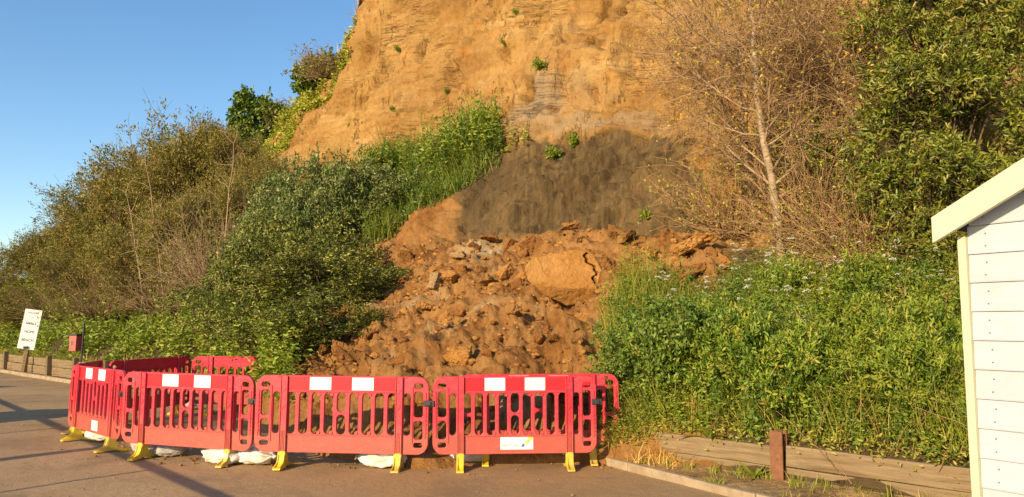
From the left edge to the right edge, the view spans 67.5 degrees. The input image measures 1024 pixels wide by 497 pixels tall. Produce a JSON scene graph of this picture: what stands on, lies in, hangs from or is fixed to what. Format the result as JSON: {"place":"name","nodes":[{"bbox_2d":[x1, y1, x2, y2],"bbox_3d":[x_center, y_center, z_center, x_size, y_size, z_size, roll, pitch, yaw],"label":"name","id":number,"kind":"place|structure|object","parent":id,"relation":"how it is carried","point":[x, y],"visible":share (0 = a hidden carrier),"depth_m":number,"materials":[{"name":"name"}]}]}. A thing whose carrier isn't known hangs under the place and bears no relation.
{"place":"outdoors","nodes":[
{"label":"outdoors","id":0,"kind":"place"},
{"bbox_2d":[0,0,358,278],"label":"sky","id":1,"kind":"structure","parent":0,"point":[72,72],"materials":[{"name":"blue"}]},
{"bbox_2d":[0,369,727,496],"bbox_3d":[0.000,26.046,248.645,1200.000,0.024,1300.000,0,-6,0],"label":"road","id":2,"kind":"structure","parent":0,"point":[27,452],"depth_m":8.19,"materials":[{"name":"grey asphalt"}]},
{"bbox_2d":[17,309,42,371],"bbox_3d":[-15.412,2.994,24.485,0.652,2.139,0.155,2,-6,-18],"label":"sign","id":3,"kind":"object","parent":2,"relation":"on","point":[28,333],"visible":1,"depth_m":24.47,"materials":[{"name":"white metal"}]},
{"bbox_2d":[0,352,139,388],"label":"retaining wall","id":4,"kind":"structure","parent":2,"relation":"on","point":[48,363],"depth_m":23.85,"materials":[{"name":"brown wood"}]},
{"bbox_2d":[69,323,84,362],"bbox_3d":[-12.246,2.913,21.572,0.382,1.623,0.259,-1,-6,12],"label":"bin","id":5,"kind":"object","parent":2,"relation":"on","point":[76,342],"visible":0.96,"depth_m":21.53,"materials":[{"name":"red metal"}]},
{"bbox_2d":[60,365,130,452],"bbox_3d":[-5.495,2.095,10.166,2.132,1.020,0.433,-6,-9,44],"label":"barrier","id":6,"kind":"object","parent":2,"relation":"on","point":[95,405],"visible":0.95,"depth_m":10.09,"materials":[{"name":"red plastic"}]},
{"bbox_2d":[108,356,190,423],"bbox_3d":[-6.098,2.372,12.996,0.433,1.020,1.752,-2,-6,20],"label":"barrier","id":7,"kind":"object","parent":2,"relation":"on","point":[177,364],"visible":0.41,"depth_m":13.14,"materials":[{"name":"red plastic"}]},
{"bbox_2d":[151,445,193,456],"bbox_3d":[-4.141,2.439,9.369,0.499,0.170,0.282,1,-6,-8],"label":"sandbag","id":8,"kind":"object","parent":2,"relation":"on","point":[162,450],"visible":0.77,"depth_m":9.26,"materials":[{"name":"white fabric"}]},
{"bbox_2d":[121,371,255,467],"bbox_3d":[-3.785,1.980,9.004,1.942,1.020,0.433,-1,-6,18],"label":"barrier","id":9,"kind":"object","parent":2,"relation":"on","point":[228,440],"visible":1,"depth_m":8.97,"materials":[{"name":"red plastic"}]},
{"bbox_2d":[201,449,239,463],"bbox_3d":[-3.366,2.380,8.906,0.591,0.196,0.329,-3,-6,30],"label":"sandbag","id":10,"kind":"object","parent":2,"relation":"on","point":[214,456],"visible":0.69,"depth_m":8.75,"materials":[{"name":"white fabric"}]},
{"bbox_2d":[192,356,296,415],"bbox_3d":[-4.730,2.439,13.674,1.959,1.020,0.433,1,-4,-1],"label":"barrier","id":11,"kind":"object","parent":2,"relation":"on","point":[210,363],"visible":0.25,"depth_m":13.68,"materials":[{"name":"red plastic"}]},
{"bbox_2d":[237,447,276,464],"bbox_3d":[-2.930,2.377,8.841,0.596,0.191,0.339,-3,-6,25],"label":"sandbag","id":12,"kind":"object","parent":2,"relation":"on","point":[254,455],"visible":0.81,"depth_m":8.72,"materials":[{"name":"white fabric"}]},
{"bbox_2d":[254,375,434,472],"bbox_3d":[-1.870,1.938,8.572,2.044,1.020,0.433,0,-6,5],"label":"barrier","id":13,"kind":"object","parent":2,"relation":"on","point":[283,442],"visible":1,"depth_m":8.54,"materials":[{"name":"red plastic"}]},
{"bbox_2d":[355,454,406,468],"bbox_3d":[-1.476,2.352,8.656,0.628,0.204,0.347,-1,-6,8],"label":"sandbag","id":14,"kind":"object","parent":2,"relation":"on","point":[381,461],"visible":0.56,"depth_m":8.52,"materials":[{"name":"white fabric"}]},
{"bbox_2d":[433,375,601,472],"bbox_3d":[0.064,1.935,8.542,1.886,1.020,0.433,0,-6,-3],"label":"barrier","id":15,"kind":"object","parent":2,"relation":"on","point":[569,442],"visible":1,"depth_m":8.51,"materials":[{"name":"red plastic"}]},
{"bbox_2d":[464,373,618,466],"bbox_3d":[0.312,1.970,8.894,1.859,1.020,0.433,0,-6,0],"label":"barrier","id":16,"kind":"object","parent":2,"relation":"on","point":[600,381],"visible":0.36,"depth_m":8.86,"materials":[{"name":"red plastic"}]},
{"bbox_2d":[606,458,774,496],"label":"kerb","id":17,"kind":"structure","parent":2,"relation":"on","point":[686,480],"depth_m":7.70,"materials":[{"name":"concrete"}]},
{"bbox_2d":[621,422,971,496],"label":"retaining wall","id":18,"kind":"structure","parent":2,"relation":"on","point":[932,479],"depth_m":7.34,"materials":[{"name":"wood"}]},
{"bbox_2d":[931,158,1023,496],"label":"beach hut","id":19,"kind":"object","parent":2,"relation":"on","point":[988,216],"visible":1,"depth_m":3.20,"materials":[{"name":"white paint"}]},
{"bbox_2d":[217,186,730,468],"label":"landslide slope","id":20,"kind":"structure","parent":0,"point":[438,223],"depth_m":11.56,"materials":[{"name":"brown soil"}]},
{"bbox_2d":[227,290,390,350],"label":"leafy bush","id":21,"kind":"object","parent":20,"relation":"on","point":[307,309],"visible":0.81,"depth_m":13.34,"materials":[{"name":"green plant"}]},
{"bbox_2d":[207,236,420,308],"bbox_3d":[-3.817,0.662,15.828,4.675,1.557,4.290,0,-6,0],"label":"leafy bush","id":22,"kind":"object","parent":20,"relation":"on","point":[273,273],"visible":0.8,"depth_m":14.84,"materials":[{"name":"green plant"}]},
{"bbox_2d":[287,281,393,307],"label":"leafy bush","id":23,"kind":"object","parent":20,"relation":"on","point":[363,293],"visible":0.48,"depth_m":14.90,"materials":[{"name":"green plant"}]},
{"bbox_2d":[442,345,472,365],"bbox_3d":[-0.732,1.473,10.571,0.469,0.295,0.311,-2,-6,23],"label":"rock","id":24,"kind":"object","parent":20,"relation":"on","point":[461,355],"visible":0.96,"depth_m":10.45,"materials":[{"name":"stone"}]},
{"bbox_2d":[247,228,726,414],"bbox_3d":[-2.349,1.117,14.939,6.348,3.413,15.045,5,-8,-43],"label":"rubble","id":25,"kind":"object","parent":20,"relation":"on","point":[471,361],"visible":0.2,"depth_m":12.32,"materials":[{"name":"stone"}]},
{"bbox_2d":[525,249,602,306],"bbox_3d":[0.916,0.513,12.787,1.419,0.946,1.192,0,-6,0],"label":"boulder","id":26,"kind":"object","parent":25,"relation":"on","point":[572,273],"visible":0.84,"depth_m":12.28,"materials":[{"name":"stone"}]},
{"bbox_2d":[583,348,648,401],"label":"leafy bush","id":27,"kind":"object","parent":20,"relation":"on","point":[610,367],"visible":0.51,"depth_m":9.00,"materials":[{"name":"green plant"}]},
{"bbox_2d":[575,381,678,452],"bbox_3d":[1.356,1.974,8.913,1.665,0.936,1.595,0,-6,0],"label":"straw","id":28,"kind":"object","parent":20,"relation":"on","point":[650,421],"visible":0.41,"depth_m":8.73,"materials":[{"name":"plant"}]},
{"bbox_2d":[596,366,674,447],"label":"weeds","id":29,"kind":"object","parent":20,"relation":"on","point":[636,429],"visible":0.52,"depth_m":8.74,"materials":[{"name":"green plant"}]},
{"bbox_2d":[594,441,691,471],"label":"grass tuft","id":30,"kind":"object","parent":20,"relation":"on","point":[662,461],"visible":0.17,"depth_m":8.43,"materials":[{"name":"green plant"}]},
{"bbox_2d":[613,291,695,328],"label":"leafy bush","id":31,"kind":"object","parent":20,"relation":"on","point":[660,305],"visible":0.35,"depth_m":9.85,"materials":[{"name":"green plant"}]},
{"bbox_2d":[668,232,718,255],"bbox_3d":[2.995,-0.033,12.822,0.944,0.296,0.520,-26,-21,26],"label":"rock","id":32,"kind":"object","parent":20,"relation":"on","point":[690,244],"visible":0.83,"depth_m":12.68,"materials":[{"name":"stone"}]},
{"bbox_2d":[0,180,969,496],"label":"hillside","id":33,"kind":"structure","parent":0,"point":[870,484],"depth_m":7.82,"materials":[{"name":"brown soil"}]},
{"bbox_2d":[0,256,50,292],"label":"thicket shrub","id":34,"kind":"object","parent":33,"relation":"on","point":[8,278],"visible":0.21,"depth_m":39.45,"materials":[{"name":"green plant"}]},
{"bbox_2d":[0,282,64,329],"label":"thicket shrub","id":35,"kind":"object","parent":33,"relation":"on","point":[2,305],"visible":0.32,"depth_m":32.14,"materials":[{"name":"green plant"}]},
{"bbox_2d":[0,219,76,289],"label":"thicket shrub","id":36,"kind":"object","parent":33,"relation":"on","point":[24,249],"visible":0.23,"depth_m":35.13,"materials":[{"name":"green plant"}]},
{"bbox_2d":[1,270,84,325],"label":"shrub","id":37,"kind":"object","parent":33,"relation":"on","point":[29,307],"visible":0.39,"depth_m":28.08,"materials":[{"name":"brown plant"}]},
{"bbox_2d":[13,228,117,320],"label":"thicket shrub","id":38,"kind":"object","parent":33,"relation":"on","point":[40,266],"visible":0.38,"depth_m":27.92,"materials":[{"name":"green plant"}]},
{"bbox_2d":[28,162,140,265],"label":"thicket shrub","id":39,"kind":"object","parent":33,"relation":"on","point":[62,216],"visible":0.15,"depth_m":30.90,"materials":[{"name":"green plant"}]},
{"bbox_2d":[21,248,168,344],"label":"bush","id":40,"kind":"object","parent":33,"relation":"on","point":[95,306],"visible":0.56,"depth_m":24.69,"materials":[{"name":"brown plant"}]},
{"bbox_2d":[0,344,221,391],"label":"grass","id":41,"kind":"structure","parent":33,"relation":"on","point":[55,355],"depth_m":23.13,"materials":[{"name":"green plant"}]},
{"bbox_2d":[75,192,188,319],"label":"thicket shrub","id":42,"kind":"object","parent":33,"relation":"on","point":[111,246],"visible":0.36,"depth_m":24.94,"materials":[{"name":"green plant"}]},
{"bbox_2d":[87,239,206,324],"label":"bare scrub","id":43,"kind":"object","parent":33,"relation":"on","point":[148,304],"visible":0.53,"depth_m":21.88,"materials":[{"name":"brown plant"}]},
{"bbox_2d":[0,238,299,397],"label":"undergrowth","id":44,"kind":"object","parent":33,"relation":"on","point":[141,335],"visible":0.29,"depth_m":21.72,"materials":[{"name":"green plant"}]},
{"bbox_2d":[62,91,266,245],"bbox_3d":[-13.570,-2.072,30.635,7.869,7.640,7.059,2,-6,-23],"label":"thicket shrub","id":45,"kind":"object","parent":33,"relation":"on","point":[105,191],"visible":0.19,"depth_m":28.99,"materials":[{"name":"green plant"}]},
{"bbox_2d":[129,179,238,303],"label":"thicket shrub","id":46,"kind":"object","parent":33,"relation":"on","point":[146,250],"visible":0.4,"depth_m":22.65,"materials":[{"name":"green plant"}]},
{"bbox_2d":[102,102,266,224],"bbox_3d":[-11.275,-2.457,28.707,6.327,6.149,5.973,-2,-6,16],"label":"thicket shrub","id":47,"kind":"object","parent":33,"relation":"on","point":[159,170],"visible":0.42,"depth_m":27.18,"materials":[{"name":"green plant"}]},
{"bbox_2d":[154,266,241,340],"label":"leafy bush","id":48,"kind":"object","parent":33,"relation":"on","point":[195,297],"visible":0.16,"depth_m":17.67,"materials":[{"name":"green plant"}]},
{"bbox_2d":[98,180,300,335],"bbox_3d":[-7.818,0.227,21.033,6.318,4.281,6.078,0,-6,0],"label":"dry brush","id":49,"kind":"object","parent":33,"relation":"on","point":[200,268],"visible":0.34,"depth_m":20.50,"materials":[{"name":"brown plant"}]},
{"bbox_2d":[181,165,261,274],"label":"thicket shrub","id":50,"kind":"object","parent":33,"relation":"on","point":[242,200],"visible":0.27,"depth_m":23.16,"materials":[{"name":"green plant"}]},
{"bbox_2d":[164,114,279,204],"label":"thicket shrub","id":51,"kind":"object","parent":33,"relation":"on","point":[240,159],"visible":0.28,"depth_m":27.07,"materials":[{"name":"green plant"}]},
{"bbox_2d":[172,271,309,354],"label":"leafy bush","id":52,"kind":"object","parent":33,"relation":"on","point":[219,312],"visible":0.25,"depth_m":15.90,"materials":[{"name":"green plant"}]},
{"bbox_2d":[225,84,269,154],"bbox_3d":[-12.504,-5.633,36.197,2.489,4.430,2.184,-4,-7,33],"label":"ivy clad tree","id":53,"kind":"object","parent":33,"relation":"on","point":[245,99],"visible":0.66,"depth_m":35.87,"materials":[{"name":"green plant"}]},
{"bbox_2d":[221,141,291,210],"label":"thicket shrub","id":54,"kind":"object","parent":33,"relation":"on","point":[274,165],"visible":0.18,"depth_m":26.07,"materials":[{"name":"green plant"}]},
{"bbox_2d":[202,297,313,403],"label":"undergrowth","id":55,"kind":"object","parent":33,"relation":"on","point":[282,365],"visible":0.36,"depth_m":12.80,"materials":[{"name":"green plant"}]},
{"bbox_2d":[203,212,352,311],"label":"leafy bush","id":56,"kind":"object","parent":33,"relation":"on","point":[244,249],"visible":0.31,"depth_m":16.38,"materials":[{"name":"green plant"}]},
{"bbox_2d":[232,190,337,249],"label":"grey leaved shrub","id":57,"kind":"object","parent":33,"relation":"on","point":[286,203],"visible":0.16,"depth_m":19.97,"materials":[{"name":"green plant"}]},
{"bbox_2d":[207,309,366,363],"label":"leafy bush","id":58,"kind":"object","parent":33,"relation":"on","point":[243,337],"visible":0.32,"depth_m":13.70,"materials":[{"name":"green plant"}]},
{"bbox_2d":[214,204,385,282],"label":"leafy bush","id":59,"kind":"object","parent":33,"relation":"on","point":[268,234],"visible":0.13,"depth_m":18.18,"materials":[{"name":"green plant"}]},
{"bbox_2d":[243,142,398,248],"bbox_3d":[-5.644,-1.265,21.945,4.619,3.717,3.448,-4,-7,35],"label":"grey leaved shrub","id":60,"kind":"object","parent":33,"relation":"on","point":[300,193],"visible":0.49,"depth_m":21.35,"materials":[{"name":"green plant"}]},
{"bbox_2d":[310,156,431,232],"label":"grey leaved shrub","id":61,"kind":"object","parent":33,"relation":"on","point":[371,193],"visible":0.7,"depth_m":21.15,"materials":[{"name":"green plant"}]},
{"bbox_2d":[347,109,502,242],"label":"tall grass","id":62,"kind":"structure","parent":33,"relation":"on","point":[446,175],"depth_m":20.97,"materials":[{"name":"green plant"}]},
{"bbox_2d":[586,306,696,406],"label":"leafy bush","id":63,"kind":"object","parent":33,"relation":"on","point":[632,333],"visible":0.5,"depth_m":8.86,"materials":[{"name":"green plant"}]},
{"bbox_2d":[613,323,708,403],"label":"weed clump","id":64,"kind":"object","parent":33,"relation":"on","point":[666,353],"visible":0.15,"depth_m":8.81,"materials":[{"name":"green plant"}]},
{"bbox_2d":[613,291,734,393],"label":"leafy bush","id":65,"kind":"object","parent":33,"relation":"on","point":[689,315],"visible":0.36,"depth_m":8.81,"materials":[{"name":"green plant"}]},
{"bbox_2d":[661,311,770,414],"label":"weed clump","id":66,"kind":"object","parent":33,"relation":"on","point":[690,381],"visible":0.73,"depth_m":8.42,"materials":[{"name":"green plant"}]},
{"bbox_2d":[637,136,815,244],"bbox_3d":[3.950,-0.882,13.565,3.697,2.355,3.478,0,-6,0],"label":"brown scrub","id":67,"kind":"object","parent":33,"relation":"on","point":[718,226],"visible":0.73,"depth_m":13.38,"materials":[{"name":"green plant"}]},
{"bbox_2d":[691,299,799,380],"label":"leafy bush","id":68,"kind":"object","parent":33,"relation":"on","point":[764,313],"visible":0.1,"depth_m":8.79,"materials":[{"name":"green plant"}]},
{"bbox_2d":[700,298,796,410],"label":"weed clump","id":69,"kind":"object","parent":33,"relation":"on","point":[739,333],"visible":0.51,"depth_m":8.24,"materials":[{"name":"green plant"}]},
{"bbox_2d":[561,233,968,458],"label":"grass","id":70,"kind":"structure","parent":33,"relation":"on","point":[730,402],"depth_m":8.43,"materials":[{"name":"green plant"}]},
{"bbox_2d":[605,0,931,261],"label":"birch","id":71,"kind":"object","parent":33,"relation":"on","point":[762,137],"visible":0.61,"depth_m":11.95,"materials":[{"name":"brown plant"}]},
{"bbox_2d":[731,285,812,322],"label":"weed clump","id":72,"kind":"object","parent":33,"relation":"on","point":[764,301],"visible":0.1,"depth_m":9.69,"materials":[{"name":"green plant"}]},
{"bbox_2d":[740,250,820,307],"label":"weed clump","id":73,"kind":"object","parent":33,"relation":"on","point":[782,270],"visible":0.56,"depth_m":10.18,"materials":[{"name":"green plant"}]},
{"bbox_2d":[594,224,970,490],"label":"weeds","id":74,"kind":"object","parent":33,"relation":"on","point":[734,296],"visible":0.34,"depth_m":8.54,"materials":[{"name":"green plant"}]},
{"bbox_2d":[727,316,842,431],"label":"weed clump","id":75,"kind":"object","parent":33,"relation":"on","point":[811,363],"visible":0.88,"depth_m":7.82,"materials":[{"name":"green plant"}]},
{"bbox_2d":[631,410,969,470],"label":"weeds","id":76,"kind":"object","parent":33,"relation":"on","point":[833,439],"visible":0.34,"depth_m":7.38,"materials":[{"name":"green plant"}]},
{"bbox_2d":[770,309,876,402],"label":"weed clump","id":77,"kind":"object","parent":33,"relation":"on","point":[826,333],"visible":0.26,"depth_m":8.08,"materials":[{"name":"green plant"}]},
{"bbox_2d":[707,215,967,483],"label":"dry stalks","id":78,"kind":"object","parent":33,"relation":"on","point":[851,374],"visible":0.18,"depth_m":7.36,"materials":[{"name":"brown plant"}]},
{"bbox_2d":[695,97,982,272],"bbox_3d":[4.715,-0.857,11.728,4.068,3.070,4.402,0,-6,0],"label":"brown scrub","id":79,"kind":"object","parent":33,"relation":"on","point":[791,226],"visible":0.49,"depth_m":11.25,"materials":[{"name":"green plant"}]},
{"bbox_2d":[738,134,959,281],"bbox_3d":[5.030,-0.306,10.673,3.336,2.252,3.672,0,-6,0],"label":"brown scrub","id":80,"kind":"object","parent":33,"relation":"on","point":[860,230],"visible":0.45,"depth_m":10.34,"materials":[{"name":"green plant"}]},
{"bbox_2d":[794,282,908,344],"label":"weed clump","id":81,"kind":"object","parent":33,"relation":"on","point":[843,312],"visible":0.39,"depth_m":8.76,"materials":[{"name":"green plant"}]},
{"bbox_2d":[802,346,905,429],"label":"weed clump","id":82,"kind":"object","parent":33,"relation":"on","point":[845,385],"visible":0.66,"depth_m":7.50,"materials":[{"name":"green plant"}]},
{"bbox_2d":[824,297,921,370],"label":"weed clump","id":83,"kind":"object","parent":33,"relation":"on","point":[881,327],"visible":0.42,"depth_m":7.97,"materials":[{"name":"green plant"}]},
{"bbox_2d":[807,242,943,316],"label":"weed clump","id":84,"kind":"object","parent":33,"relation":"on","point":[867,266],"visible":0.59,"depth_m":9.46,"materials":[{"name":"green plant"}]},
{"bbox_2d":[850,313,964,427],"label":"weed clump","id":85,"kind":"object","parent":33,"relation":"on","point":[921,348],"visible":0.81,"depth_m":7.19,"materials":[{"name":"green plant"}]},
{"bbox_2d":[867,285,963,382],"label":"weed clump","id":86,"kind":"object","parent":33,"relation":"on","point":[917,315],"visible":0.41,"depth_m":7.87,"materials":[{"name":"green plant"}]},
{"bbox_2d":[883,274,960,322],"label":"weed clump","id":87,"kind":"object","parent":33,"relation":"on","point":[942,294],"visible":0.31,"depth_m":8.66,"materials":[{"name":"green plant"}]},
{"bbox_2d":[825,0,1023,280],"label":"evergreen tree","id":88,"kind":"object","parent":33,"relation":"on","point":[951,79],"visible":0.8,"depth_m":9.84,"materials":[{"name":"green plant"}]},
{"bbox_2d":[973,0,1023,177],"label":"evergreen tree","id":89,"kind":"object","parent":33,"relation":"on","point":[1014,27],"visible":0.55,"depth_m":9.27,"materials":[{"name":"green plant"}]},
{"bbox_2d":[268,0,1023,255],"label":"cliff","id":90,"kind":"structure","parent":0,"point":[593,177],"depth_m":20.49,"materials":[{"name":"brown stone"}]},
{"bbox_2d":[250,86,286,148],"bbox_3d":[-11.127,-5.824,35.563,2.043,3.367,1.812,0,-6,0],"label":"ivy clad tree","id":91,"kind":"object","parent":90,"relation":"on","point":[260,128],"visible":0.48,"depth_m":35.19,"materials":[{"name":"green plant"}]},
{"bbox_2d":[255,13,356,162],"bbox_3d":[-10.293,-6.580,35.279,10.595,6.898,4.138,-4,-7,38],"label":"ridge cover","id":92,"kind":"object","parent":90,"relation":"on","point":[304,101],"visible":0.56,"depth_m":32.91,"materials":[{"name":"green plant"}]},
{"bbox_2d":[289,52,326,98],"bbox_3d":[-8.961,-7.535,34.004,1.920,2.358,2.186,0,-6,0],"label":"ivy clad tree","id":93,"kind":"object","parent":90,"relation":"on","point":[298,85],"visible":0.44,"depth_m":33.54,"materials":[{"name":"green plant"}]},
{"bbox_2d":[281,39,345,84],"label":"dry bush","id":94,"kind":"object","parent":90,"relation":"on","point":[319,72],"visible":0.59,"depth_m":32.41,"materials":[{"name":"green plant"}]},
{"bbox_2d":[357,130,436,172],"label":"nettle clump","id":95,"kind":"object","parent":90,"relation":"on","point":[387,159],"visible":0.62,"depth_m":22.83,"materials":[{"name":"green plant"}]},
{"bbox_2d":[393,128,451,174],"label":"nettle clump","id":96,"kind":"object","parent":90,"relation":"on","point":[418,154],"visible":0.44,"depth_m":22.30,"materials":[{"name":"green plant"}]},
{"bbox_2d":[356,91,500,243],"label":"ledge weeds","id":97,"kind":"object","parent":90,"relation":"on","point":[430,191],"visible":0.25,"depth_m":21.11,"materials":[{"name":"green plant"}]},
{"bbox_2d":[416,105,477,163],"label":"nettle clump","id":98,"kind":"object","parent":90,"relation":"on","point":[431,139],"visible":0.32,"depth_m":21.74,"materials":[{"name":"green plant"}]},
{"bbox_2d":[423,84,503,156],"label":"nettle clump","id":99,"kind":"object","parent":90,"relation":"on","point":[495,116],"visible":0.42,"depth_m":21.54,"materials":[{"name":"green plant"}]},
{"bbox_2d":[439,97,531,158],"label":"nettle clump","id":100,"kind":"object","parent":90,"relation":"on","point":[478,130],"visible":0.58,"depth_m":21.02,"materials":[{"name":"green plant"}]},
{"bbox_2d":[595,0,871,226],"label":"birch","id":101,"kind":"object","parent":90,"relation":"on","point":[695,57],"visible":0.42,"depth_m":13.50,"materials":[{"name":"brown plant"}]},
{"bbox_2d":[638,0,1005,224],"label":"birch","id":102,"kind":"object","parent":90,"relation":"on","point":[853,70],"visible":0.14,"depth_m":12.28,"materials":[{"name":"brown plant"}]},
{"bbox_2d":[670,0,978,205],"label":"birch","id":103,"kind":"object","parent":90,"relation":"on","point":[832,73],"visible":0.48,"depth_m":11.46,"materials":[{"name":"brown plant"}]},
{"bbox_2d":[637,461,898,496],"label":"verge","id":104,"kind":"structure","parent":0,"point":[773,487],"depth_m":7.34,"materials":[{"name":"brown soil"}]},
{"bbox_2d":[640,453,968,496],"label":"grass","id":105,"kind":"structure","parent":104,"relation":"on","point":[739,473],"depth_m":7.38,"materials":[{"name":"green plant"}]},
{"bbox_2d":[770,102,893,227],"bbox_3d":[5.008,-1.246,12.056,1.842,2.164,1.871,3,-6,-29],"label":"bush","id":106,"kind":"object","parent":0,"point":[811,147],"visible":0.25,"depth_m":11.71,"materials":[{"name":"brown plant"}]},
{"bbox_2d":[722,367,968,451],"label":"grass","id":107,"kind":"structure","parent":0,"point":[924,407],"depth_m":7.30,"materials":[{"name":"green plant"}]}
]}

